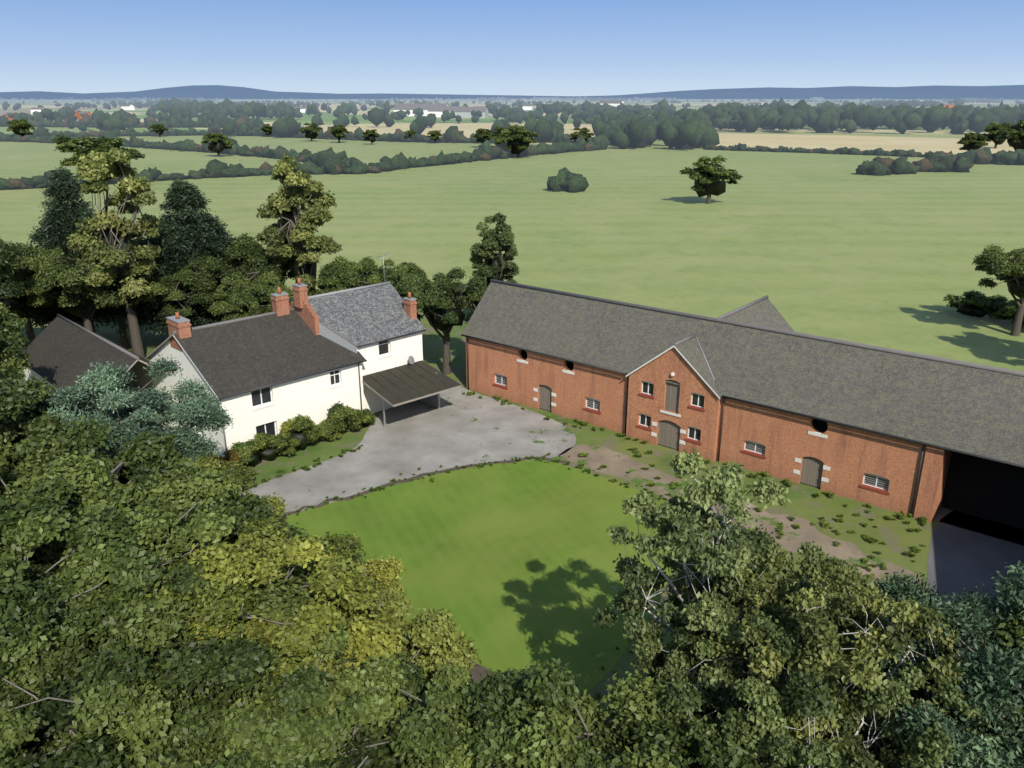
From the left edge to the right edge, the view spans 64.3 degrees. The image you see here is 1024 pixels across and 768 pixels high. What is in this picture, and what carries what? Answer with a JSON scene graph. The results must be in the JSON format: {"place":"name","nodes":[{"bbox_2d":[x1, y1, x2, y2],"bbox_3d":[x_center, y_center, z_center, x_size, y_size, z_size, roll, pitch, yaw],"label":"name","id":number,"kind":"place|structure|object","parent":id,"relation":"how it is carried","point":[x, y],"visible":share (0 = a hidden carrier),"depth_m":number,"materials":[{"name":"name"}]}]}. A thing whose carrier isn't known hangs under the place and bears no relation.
{"place":"outdoors","nodes":[
{"label":"outdoors","id":0,"kind":"place"},
{"bbox_2d":[7,119,34,136],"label":"tree","id":1,"kind":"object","parent":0,"point":[21,127],"depth_m":405.62,"materials":[{"name":"green plant"}]},
{"bbox_2d":[51,135,71,143],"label":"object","id":2,"kind":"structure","parent":0,"point":[61,140],"depth_m":344.30,"materials":[{"name":"green plant"}]},
{"bbox_2d":[54,136,144,168],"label":"tree","id":3,"kind":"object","parent":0,"point":[88,143],"depth_m":210.57,"materials":[{"name":"green plant"}]},
{"bbox_2d":[149,124,168,136],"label":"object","id":4,"kind":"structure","parent":0,"point":[160,129],"depth_m":452.50,"materials":[{"name":"green plant"}]},
{"bbox_2d":[200,133,233,156],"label":"tree","id":5,"kind":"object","parent":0,"point":[217,144],"depth_m":304.08,"materials":[{"name":"green plant"}]},
{"bbox_2d":[23,332,422,457],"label":"house walls","id":6,"kind":"structure","parent":0,"point":[314,397],"depth_m":54.43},
{"bbox_2d":[21,311,365,397],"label":"house roof tiles","id":7,"kind":"object","parent":6,"relation":"on","point":[236,357],"visible":0.7,"depth_m":54.48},
{"bbox_2d":[289,300,319,334],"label":"house brick gable","id":8,"kind":"structure","parent":6,"relation":"on","point":[308,315],"depth_m":56.41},
{"bbox_2d":[292,284,424,346],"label":"roof","id":9,"kind":"structure","parent":6,"relation":"on","point":[356,318],"depth_m":58.47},
{"bbox_2d":[327,125,348,142],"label":"tree","id":10,"kind":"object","parent":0,"point":[339,131],"depth_m":395.37,"materials":[{"name":"green plant"}]},
{"bbox_2d":[282,456,566,515],"bbox_3d":[-4.867,5.733,48.501,17.502,0.001,2.297,-8,21,-22],"label":"lawn edging","id":11,"kind":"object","parent":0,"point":[320,505],"visible":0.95,"depth_m":48.61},
{"bbox_2d":[8,296,940,767],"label":"rough grass","id":12,"kind":"structure","parent":0,"point":[898,536],"depth_m":47.89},
{"bbox_2d":[0,302,32,388],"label":"tree","id":13,"kind":"object","parent":12,"relation":"on","point":[11,347],"visible":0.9,"depth_m":49.31,"materials":[{"name":"green plant"}]},
{"bbox_2d":[0,239,37,371],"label":"tree","id":14,"kind":"object","parent":12,"relation":"on","point":[12,272],"visible":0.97,"depth_m":62.54,"materials":[{"name":"green plant"}]},
{"bbox_2d":[14,248,60,344],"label":"tree","id":15,"kind":"object","parent":12,"relation":"on","point":[29,313],"visible":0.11,"depth_m":68.05,"materials":[{"name":"green plant"}]},
{"bbox_2d":[0,362,80,495],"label":"tree","id":16,"kind":"object","parent":12,"relation":"on","point":[22,402],"visible":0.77,"depth_m":35.20,"materials":[{"name":"green plant"}]},
{"bbox_2d":[0,601,127,751],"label":"tree","id":17,"kind":"object","parent":12,"relation":"on","point":[70,627],"visible":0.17,"depth_m":22.50,"materials":[{"name":"green plant"}]},
{"bbox_2d":[0,451,138,574],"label":"tree","id":18,"kind":"object","parent":12,"relation":"on","point":[119,498],"visible":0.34,"depth_m":28.60,"materials":[{"name":"green plant"}]},
{"bbox_2d":[20,247,123,331],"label":"tree","id":19,"kind":"object","parent":12,"relation":"on","point":[66,276],"visible":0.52,"depth_m":66.00,"materials":[{"name":"green plant"}]},
{"bbox_2d":[4,650,158,767],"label":"tree","id":20,"kind":"object","parent":12,"relation":"on","point":[136,747],"visible":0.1,"depth_m":20.54,"materials":[{"name":"green plant"}]},
{"bbox_2d":[25,165,142,333],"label":"conifer","id":21,"kind":"object","parent":12,"relation":"on","point":[57,227],"visible":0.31,"depth_m":70.70,"materials":[{"name":"green plant"}]},
{"bbox_2d":[0,501,192,694],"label":"tree","id":22,"kind":"object","parent":12,"relation":"on","point":[26,609],"visible":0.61,"depth_m":23.79,"materials":[{"name":"green plant"}]},
{"bbox_2d":[0,415,209,569],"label":"tree","id":23,"kind":"object","parent":12,"relation":"on","point":[144,457],"visible":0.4,"depth_m":31.46,"materials":[{"name":"green plant"}]},
{"bbox_2d":[66,146,161,357],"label":"tree","id":24,"kind":"object","parent":12,"relation":"on","point":[103,238],"visible":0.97,"depth_m":65.79,"materials":[{"name":"green plant"}]},
{"bbox_2d":[0,586,240,767],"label":"tree","id":25,"kind":"object","parent":12,"relation":"on","point":[142,708],"visible":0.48,"depth_m":19.94,"materials":[{"name":"green plant"}]},
{"bbox_2d":[15,354,234,461],"bbox_3d":[-18.246,3.731,39.450,9.633,9.846,9.446,-10,22,-26],"label":"pine","id":26,"kind":"object","parent":12,"relation":"on","point":[102,396],"visible":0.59,"depth_m":37.66,"materials":[{"name":"green plant"}]},
{"bbox_2d":[98,269,156,347],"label":"tree","id":27,"kind":"object","parent":12,"relation":"on","point":[123,338],"visible":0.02,"depth_m":72.90,"materials":[{"name":"plant"}]},
{"bbox_2d":[28,468,278,651],"bbox_3d":[-12.932,8.072,28.218,8.778,9.142,9.736,2,20,5],"label":"tree","id":28,"kind":"object","parent":12,"relation":"on","point":[86,571],"visible":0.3,"depth_m":27.33,"materials":[{"name":"green plant"}]},
{"bbox_2d":[131,232,207,286],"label":"tree","id":29,"kind":"object","parent":12,"relation":"on","point":[140,242],"visible":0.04,"depth_m":72.08,"materials":[{"name":"green plant"}]},
{"bbox_2d":[25,557,316,767],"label":"tree","id":30,"kind":"object","parent":12,"relation":"on","point":[141,629],"visible":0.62,"depth_m":21.81,"materials":[{"name":"green plant"}]},
{"bbox_2d":[137,268,221,319],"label":"tree","id":31,"kind":"object","parent":12,"relation":"on","point":[161,291],"visible":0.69,"depth_m":69.30,"materials":[{"name":"green plant"}]},
{"bbox_2d":[114,178,266,336],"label":"conifer","id":32,"kind":"object","parent":12,"relation":"on","point":[184,225],"visible":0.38,"depth_m":71.56,"materials":[{"name":"green plant"}]},
{"bbox_2d":[106,645,314,767],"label":"tree","id":33,"kind":"object","parent":12,"relation":"on","point":[207,750],"visible":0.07,"depth_m":20.70,"materials":[{"name":"green plant"}]},
{"bbox_2d":[122,493,308,650],"bbox_3d":[-10.894,8.331,27.569,8.244,9.085,8.312,-4,20,-12],"label":"tree","id":34,"kind":"object","parent":12,"relation":"on","point":[155,526],"visible":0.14,"depth_m":26.39,"materials":[{"name":"green plant"}]},
{"bbox_2d":[209,448,243,466],"bbox_3d":[-17.224,4.719,49.354,2.190,1.318,2.056,-11,22,-27],"label":"shrub","id":35,"kind":"object","parent":12,"relation":"on","point":[230,455],"visible":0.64,"depth_m":49.22,"materials":[{"name":"green plant"}]},
{"bbox_2d":[172,253,284,303],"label":"tree","id":36,"kind":"object","parent":12,"relation":"on","point":[209,275],"visible":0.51,"depth_m":70.24,"materials":[{"name":"green plant"}]},
{"bbox_2d":[178,453,287,538],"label":"tree","id":37,"kind":"object","parent":12,"relation":"on","point":[244,475],"visible":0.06,"depth_m":36.28,"materials":[{"name":"green plant"}]},
{"bbox_2d":[57,255,425,450],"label":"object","id":38,"kind":"object","parent":12,"relation":"on","point":[178,324],"visible":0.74,"depth_m":56.08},
{"bbox_2d":[230,439,263,465],"bbox_3d":[-16.162,4.260,49.998,2.019,1.662,2.437,-10,22,-26],"label":"shrub","id":39,"kind":"object","parent":12,"relation":"on","point":[244,450],"visible":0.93,"depth_m":49.62,"materials":[{"name":"green plant"}]},
{"bbox_2d":[207,271,292,321],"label":"tree","id":40,"kind":"object","parent":12,"relation":"on","point":[242,300],"visible":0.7,"depth_m":65.92,"materials":[{"name":"green plant"}]},
{"bbox_2d":[214,232,293,311],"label":"tree","id":41,"kind":"object","parent":12,"relation":"on","point":[245,249],"visible":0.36,"depth_m":72.89,"materials":[{"name":"green plant"}]},
{"bbox_2d":[249,431,286,459],"bbox_3d":[-15.456,3.840,50.970,2.512,1.777,2.445,-13,23,-32],"label":"shrub","id":42,"kind":"object","parent":12,"relation":"on","point":[270,444],"visible":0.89,"depth_m":50.48,"materials":[{"name":"green plant"}]},
{"bbox_2d":[148,623,389,767],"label":"tree","id":43,"kind":"object","parent":12,"relation":"on","point":[185,725],"visible":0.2,"depth_m":21.13,"materials":[{"name":"green plant"}]},
{"bbox_2d":[146,514,406,691],"bbox_3d":[-7.503,8.923,25.895,8.244,9.085,8.312,-15,25,-37],"label":"tree","id":44,"kind":"object","parent":12,"relation":"on","point":[222,607],"visible":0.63,"depth_m":24.06,"materials":[{"name":"green plant"}]},
{"bbox_2d":[274,434,301,455],"bbox_3d":[-14.448,3.833,51.692,2.190,1.428,2.056,-8,21,-22],"label":"shrub","id":45,"kind":"object","parent":12,"relation":"on","point":[289,449],"visible":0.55,"depth_m":51.30,"materials":[{"name":"green plant"}]},
{"bbox_2d":[279,414,318,449],"bbox_3d":[-13.704,3.071,52.456,2.437,2.217,2.019,-12,23,-30],"label":"shrub","id":46,"kind":"object","parent":12,"relation":"on","point":[299,425],"visible":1,"depth_m":52.12,"materials":[{"name":"green plant"}]},
{"bbox_2d":[256,152,342,295],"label":"tree","id":47,"kind":"object","parent":12,"relation":"on","point":[289,235],"visible":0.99,"depth_m":70.01,"materials":[{"name":"green plant"}]},
{"bbox_2d":[307,422,329,442],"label":"shrub","id":48,"kind":"object","parent":12,"relation":"on","point":[320,430],"visible":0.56,"depth_m":53.05,"materials":[{"name":"green plant"}]},
{"bbox_2d":[319,420,344,440],"bbox_3d":[-12.217,3.024,54.152,2.022,1.318,1.898,11,22,28],"label":"shrub","id":49,"kind":"object","parent":12,"relation":"on","point":[333,429],"visible":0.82,"depth_m":53.79,"materials":[{"name":"green plant"}]},
{"bbox_2d":[201,661,468,767],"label":"tree","id":50,"kind":"object","parent":12,"relation":"on","point":[289,740],"visible":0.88,"depth_m":19.77,"materials":[{"name":"green plant"}]},
{"bbox_2d":[325,401,358,433],"bbox_3d":[-11.492,2.334,54.724,2.315,2.106,1.918,-16,25,-37],"label":"shrub","id":51,"kind":"object","parent":12,"relation":"on","point":[339,413],"visible":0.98,"depth_m":54.30,"materials":[{"name":"green plant"}]},
{"bbox_2d":[283,534,406,596],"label":"tree","id":52,"kind":"object","parent":12,"relation":"on","point":[384,570],"visible":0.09,"depth_m":30.62,"materials":[{"name":"green plant"}]},
{"bbox_2d":[214,587,481,743],"bbox_3d":[-4.479,10.527,24.275,6.804,7.148,7.654,12,23,31],"label":"tree","id":53,"kind":"object","parent":12,"relation":"on","point":[433,630],"visible":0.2,"depth_m":24.22,"materials":[{"name":"green plant"}]},
{"bbox_2d":[315,255,394,294],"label":"tree","id":54,"kind":"object","parent":12,"relation":"on","point":[338,274],"visible":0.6,"depth_m":69.52,"materials":[{"name":"green plant"}]},
{"bbox_2d":[348,407,370,429],"bbox_3d":[-10.632,2.413,55.700,2.040,1.359,2.095,0,19,1],"label":"shrub","id":55,"kind":"object","parent":12,"relation":"on","point":[356,424],"visible":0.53,"depth_m":55.26,"materials":[{"name":"green plant"}]},
{"bbox_2d":[361,408,375,425],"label":"shrub","id":56,"kind":"object","parent":12,"relation":"on","point":[369,413],"visible":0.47,"depth_m":56.28,"materials":[{"name":"green plant"}]},
{"bbox_2d":[357,256,427,309],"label":"tree","id":57,"kind":"object","parent":12,"relation":"on","point":[394,273],"visible":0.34,"depth_m":72.83,"materials":[{"name":"green plant"}]},
{"bbox_2d":[336,615,470,684],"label":"tree","id":58,"kind":"object","parent":12,"relation":"on","point":[401,625],"depth_m":26.08,"materials":[{"name":"green plant"}]},
{"bbox_2d":[240,387,575,516],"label":"drive gravel","id":59,"kind":"structure","parent":12,"relation":"on","point":[458,428],"depth_m":53.36,"materials":[{"name":"gravel"}]},
{"bbox_2d":[362,360,460,426],"bbox_3d":[-7.210,0.916,57.621,6.251,3.039,4.967,-18,26,-42],"label":"carport","id":60,"kind":"object","parent":59,"relation":"on","point":[423,381],"visible":0.96,"depth_m":57.11,"materials":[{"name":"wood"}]},
{"bbox_2d":[314,652,519,767],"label":"tree","id":61,"kind":"object","parent":12,"relation":"on","point":[392,675],"visible":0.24,"depth_m":21.71,"materials":[{"name":"green plant"}]},
{"bbox_2d":[394,267,487,374],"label":"tree","id":62,"kind":"object","parent":12,"relation":"on","point":[441,305],"visible":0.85,"depth_m":64.88,"materials":[{"name":"green plant"}]},
{"bbox_2d":[469,211,519,285],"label":"tree","id":63,"kind":"object","parent":12,"relation":"on","point":[496,266],"visible":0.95,"depth_m":75.77,"materials":[{"name":"green plant"}]},
{"bbox_2d":[406,661,632,765],"bbox_3d":[-0.047,11.785,20.715,6.804,7.148,7.654,-5,20,-13],"label":"tree","id":64,"kind":"object","parent":12,"relation":"on","point":[442,696],"visible":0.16,"depth_m":21.17,"materials":[{"name":"green plant"}]},
{"bbox_2d":[630,578,750,722],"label":"tree","id":65,"kind":"object","parent":12,"relation":"on","point":[648,645],"visible":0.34,"depth_m":23.55,"materials":[{"name":"green plant"}]},
{"bbox_2d":[592,447,796,678],"bbox_3d":[5.879,7.487,26.154,6.817,11.618,5.158,-18,26,-41],"label":"tree","id":66,"kind":"object","parent":12,"relation":"on","point":[684,527],"visible":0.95,"depth_m":23.93,"materials":[{"name":"green plant"}]},
{"bbox_2d":[665,524,805,663],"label":"tree","id":67,"kind":"object","parent":12,"relation":"on","point":[791,573],"visible":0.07,"depth_m":27.60,"materials":[{"name":"green plant"}]},
{"bbox_2d":[560,444,927,591],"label":"dirt path","id":68,"kind":"structure","parent":12,"relation":"on","point":[619,464],"depth_m":44.35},
{"bbox_2d":[652,610,879,767],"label":"tree","id":69,"kind":"object","parent":12,"relation":"on","point":[758,731],"visible":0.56,"depth_m":20.59,"materials":[{"name":"green plant"}]},
{"bbox_2d":[688,541,896,767],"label":"tree","id":70,"kind":"object","parent":12,"relation":"on","point":[765,663],"visible":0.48,"depth_m":21.59,"materials":[{"name":"green plant"}]},
{"bbox_2d":[750,541,900,735],"bbox_3d":[9.697,9.243,25.882,5.470,8.490,5.298,2,20,6],"label":"tree","id":71,"kind":"object","parent":12,"relation":"on","point":[813,554],"visible":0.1,"depth_m":25.00,"materials":[{"name":"green plant"}]},
{"bbox_2d":[717,667,948,767],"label":"tree","id":72,"kind":"object","parent":12,"relation":"on","point":[790,749],"visible":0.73,"depth_m":19.17,"materials":[{"name":"green plant"}]},
{"bbox_2d":[745,569,983,767],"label":"tree","id":73,"kind":"object","parent":12,"relation":"on","point":[908,618],"visible":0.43,"depth_m":20.59,"materials":[{"name":"green plant"}]},
{"bbox_2d":[810,659,1016,767],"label":"tree","id":74,"kind":"object","parent":12,"relation":"on","point":[914,676],"visible":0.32,"depth_m":19.25,"materials":[{"name":"green plant"}]},
{"bbox_2d":[813,560,1023,767],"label":"pine","id":75,"kind":"object","parent":12,"relation":"on","point":[975,625],"visible":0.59,"depth_m":19.79,"materials":[{"name":"green plant"}]},
{"bbox_2d":[886,608,1023,765],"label":"tree","id":76,"kind":"object","parent":12,"relation":"on","point":[1016,628],"visible":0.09,"depth_m":21.68,"materials":[{"name":"green plant"}]},
{"bbox_2d":[927,510,1023,607],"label":"yard concrete","id":77,"kind":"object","parent":12,"relation":"on","point":[960,559],"visible":0.31,"depth_m":40.58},
{"bbox_2d":[933,507,1023,544],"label":"barn floor","id":78,"kind":"structure","parent":77,"relation":"on","point":[943,512],"depth_m":43.72,"materials":[{"name":"concrete"}]},
{"bbox_2d":[285,460,673,694],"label":"lawn","id":79,"kind":"structure","parent":0,"point":[509,565],"depth_m":41.02,"materials":[{"name":"plant"}]},
{"bbox_2d":[469,660,495,683],"bbox_3d":[-1.110,11.550,32.040,5.408,0.001,1.111,14,24,34],"label":"dirt patch","id":80,"kind":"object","parent":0,"point":[475,672],"depth_m":32.33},
{"bbox_2d":[472,128,494,143],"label":"tree","id":81,"kind":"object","parent":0,"point":[481,135],"depth_m":356.29,"materials":[{"name":"green plant"}]},
{"bbox_2d":[489,126,515,148],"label":"tree","id":82,"kind":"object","parent":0,"point":[501,132],"depth_m":297.27,"materials":[{"name":"green plant"}]},
{"bbox_2d":[0,99,1023,371],"bbox_3d":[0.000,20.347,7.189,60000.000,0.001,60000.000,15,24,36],"label":"ground","id":83,"kind":"structure","parent":0,"point":[824,245],"depth_m":151.08,"materials":[{"name":"plant"}]},
{"bbox_2d":[300,122,322,140],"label":"tree","id":84,"kind":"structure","parent":83,"relation":"on","point":[311,130],"depth_m":407.18,"materials":[{"name":"green plant"}]},
{"bbox_2d":[362,129,379,144],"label":"tree","id":85,"kind":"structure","parent":83,"relation":"on","point":[370,135],"depth_m":381.22,"materials":[{"name":"green plant"}]},
{"bbox_2d":[301,123,594,143],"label":"field straw","id":86,"kind":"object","parent":83,"relation":"on","point":[468,129],"visible":0.36,"depth_m":591.90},
{"bbox_2d":[3,100,954,120],"bbox_3d":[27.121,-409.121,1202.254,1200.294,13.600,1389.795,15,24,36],"label":"distant buildings","id":87,"kind":"structure","parent":83,"relation":"on","point":[486,114],"depth_m":915.10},
{"bbox_2d":[0,96,1023,148],"bbox_3d":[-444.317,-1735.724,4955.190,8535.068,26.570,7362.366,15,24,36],"label":"distant trees","id":88,"kind":"object","parent":83,"relation":"on","point":[670,126],"visible":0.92,"depth_m":559.79,"materials":[{"name":"plant"}]},
{"bbox_2d":[0,110,1023,192],"bbox_3d":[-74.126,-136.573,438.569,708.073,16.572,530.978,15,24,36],"label":"hedgerows","id":89,"kind":"object","parent":83,"relation":"on","point":[330,161],"visible":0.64,"depth_m":295.99,"materials":[{"name":"green plant"}]},
{"bbox_2d":[501,125,539,157],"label":"tree","id":90,"kind":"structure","parent":83,"relation":"on","point":[520,140],"depth_m":295.69,"materials":[{"name":"green plant"}]},
{"bbox_2d":[449,658,708,767],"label":"tree","id":91,"kind":"object","parent":83,"relation":"on","point":[536,739],"visible":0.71,"depth_m":20.40,"materials":[{"name":"green plant"}]},
{"bbox_2d":[528,690,761,767],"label":"tree","id":92,"kind":"object","parent":83,"relation":"on","point":[726,751],"visible":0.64,"depth_m":19.26,"materials":[{"name":"green plant"}]},
{"bbox_2d":[461,279,1023,528],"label":"brick barn","id":93,"kind":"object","parent":83,"relation":"on","point":[988,488],"visible":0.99,"depth_m":46.76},
{"bbox_2d":[703,133,1014,153],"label":"field straw","id":94,"kind":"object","parent":83,"relation":"on","point":[922,145],"visible":0.7,"depth_m":400.85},
{"bbox_2d":[943,290,992,316],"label":"shrub","id":95,"kind":"object","parent":83,"relation":"on","point":[962,305],"visible":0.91,"depth_m":84.14,"materials":[{"name":"green plant"}]},
{"bbox_2d":[957,132,987,150],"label":"tree","id":96,"kind":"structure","parent":83,"relation":"on","point":[972,141],"depth_m":299.76,"materials":[{"name":"green plant"}]},
{"bbox_2d":[970,299,996,317],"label":"shrub","id":97,"kind":"object","parent":83,"relation":"on","point":[977,311],"visible":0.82,"depth_m":83.20,"materials":[{"name":"green plant"}]},
{"bbox_2d":[985,294,1008,314],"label":"shrub","id":98,"kind":"object","parent":83,"relation":"on","point":[997,299],"visible":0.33,"depth_m":83.84,"materials":[{"name":"green plant"}]},
{"bbox_2d":[971,244,1023,335],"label":"tree","id":99,"kind":"object","parent":83,"relation":"on","point":[999,263],"visible":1,"depth_m":76.22,"materials":[{"name":"green plant"}]},
{"bbox_2d":[988,301,1010,319],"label":"shrub","id":100,"kind":"object","parent":83,"relation":"on","point":[1000,306],"visible":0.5,"depth_m":81.75,"materials":[{"name":"green plant"}]},
{"bbox_2d":[995,120,1023,150],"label":"tree","id":101,"kind":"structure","parent":83,"relation":"on","point":[1014,137],"depth_m":296.84,"materials":[{"name":"green plant"}]},
{"bbox_2d":[1001,298,1023,324],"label":"shrub","id":102,"kind":"object","parent":83,"relation":"on","point":[1011,307],"visible":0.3,"depth_m":80.03,"materials":[{"name":"green plant"}]},
{"bbox_2d":[0,85,1023,96],"bbox_3d":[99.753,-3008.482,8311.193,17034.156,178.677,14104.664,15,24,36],"label":"hills","id":103,"kind":"structure","parent":0,"point":[211,90],"depth_m":10620.89,"materials":[{"name":"blue"}]},
{"bbox_2d":[0,92,1023,99],"bbox_3d":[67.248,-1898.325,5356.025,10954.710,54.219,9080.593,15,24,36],"label":"hills","id":104,"kind":"structure","parent":0,"point":[1004,95],"depth_m":6799.91,"materials":[{"name":"blue"}]},
{"bbox_2d":[0,0,1023,95],"label":"sky","id":105,"kind":"structure","parent":0,"point":[457,47],"materials":[{"name":"blue"}]},
{"bbox_2d":[569,127,593,141],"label":"tree","id":106,"kind":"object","parent":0,"point":[583,132],"depth_m":347.43,"materials":[{"name":"green plant"}]},
{"bbox_2d":[466,337,951,522],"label":"barn walls","id":107,"kind":"structure","parent":0,"point":[849,456],"depth_m":50.10,"materials":[{"name":"brick"}]},
{"bbox_2d":[462,282,1023,465],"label":"barn roof","id":108,"kind":"structure","parent":107,"relation":"on","point":[980,412],"depth_m":48.33,"materials":[{"name":"tile"}]},
{"bbox_2d":[679,155,742,203],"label":"tree","id":109,"kind":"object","parent":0,"point":[708,178],"depth_m":169.83,"materials":[{"name":"green plant"}]},
{"bbox_2d":[983,122,1010,147],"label":"tree","id":110,"kind":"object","parent":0,"point":[992,135],"depth_m":352.16,"materials":[{"name":"green plant"}]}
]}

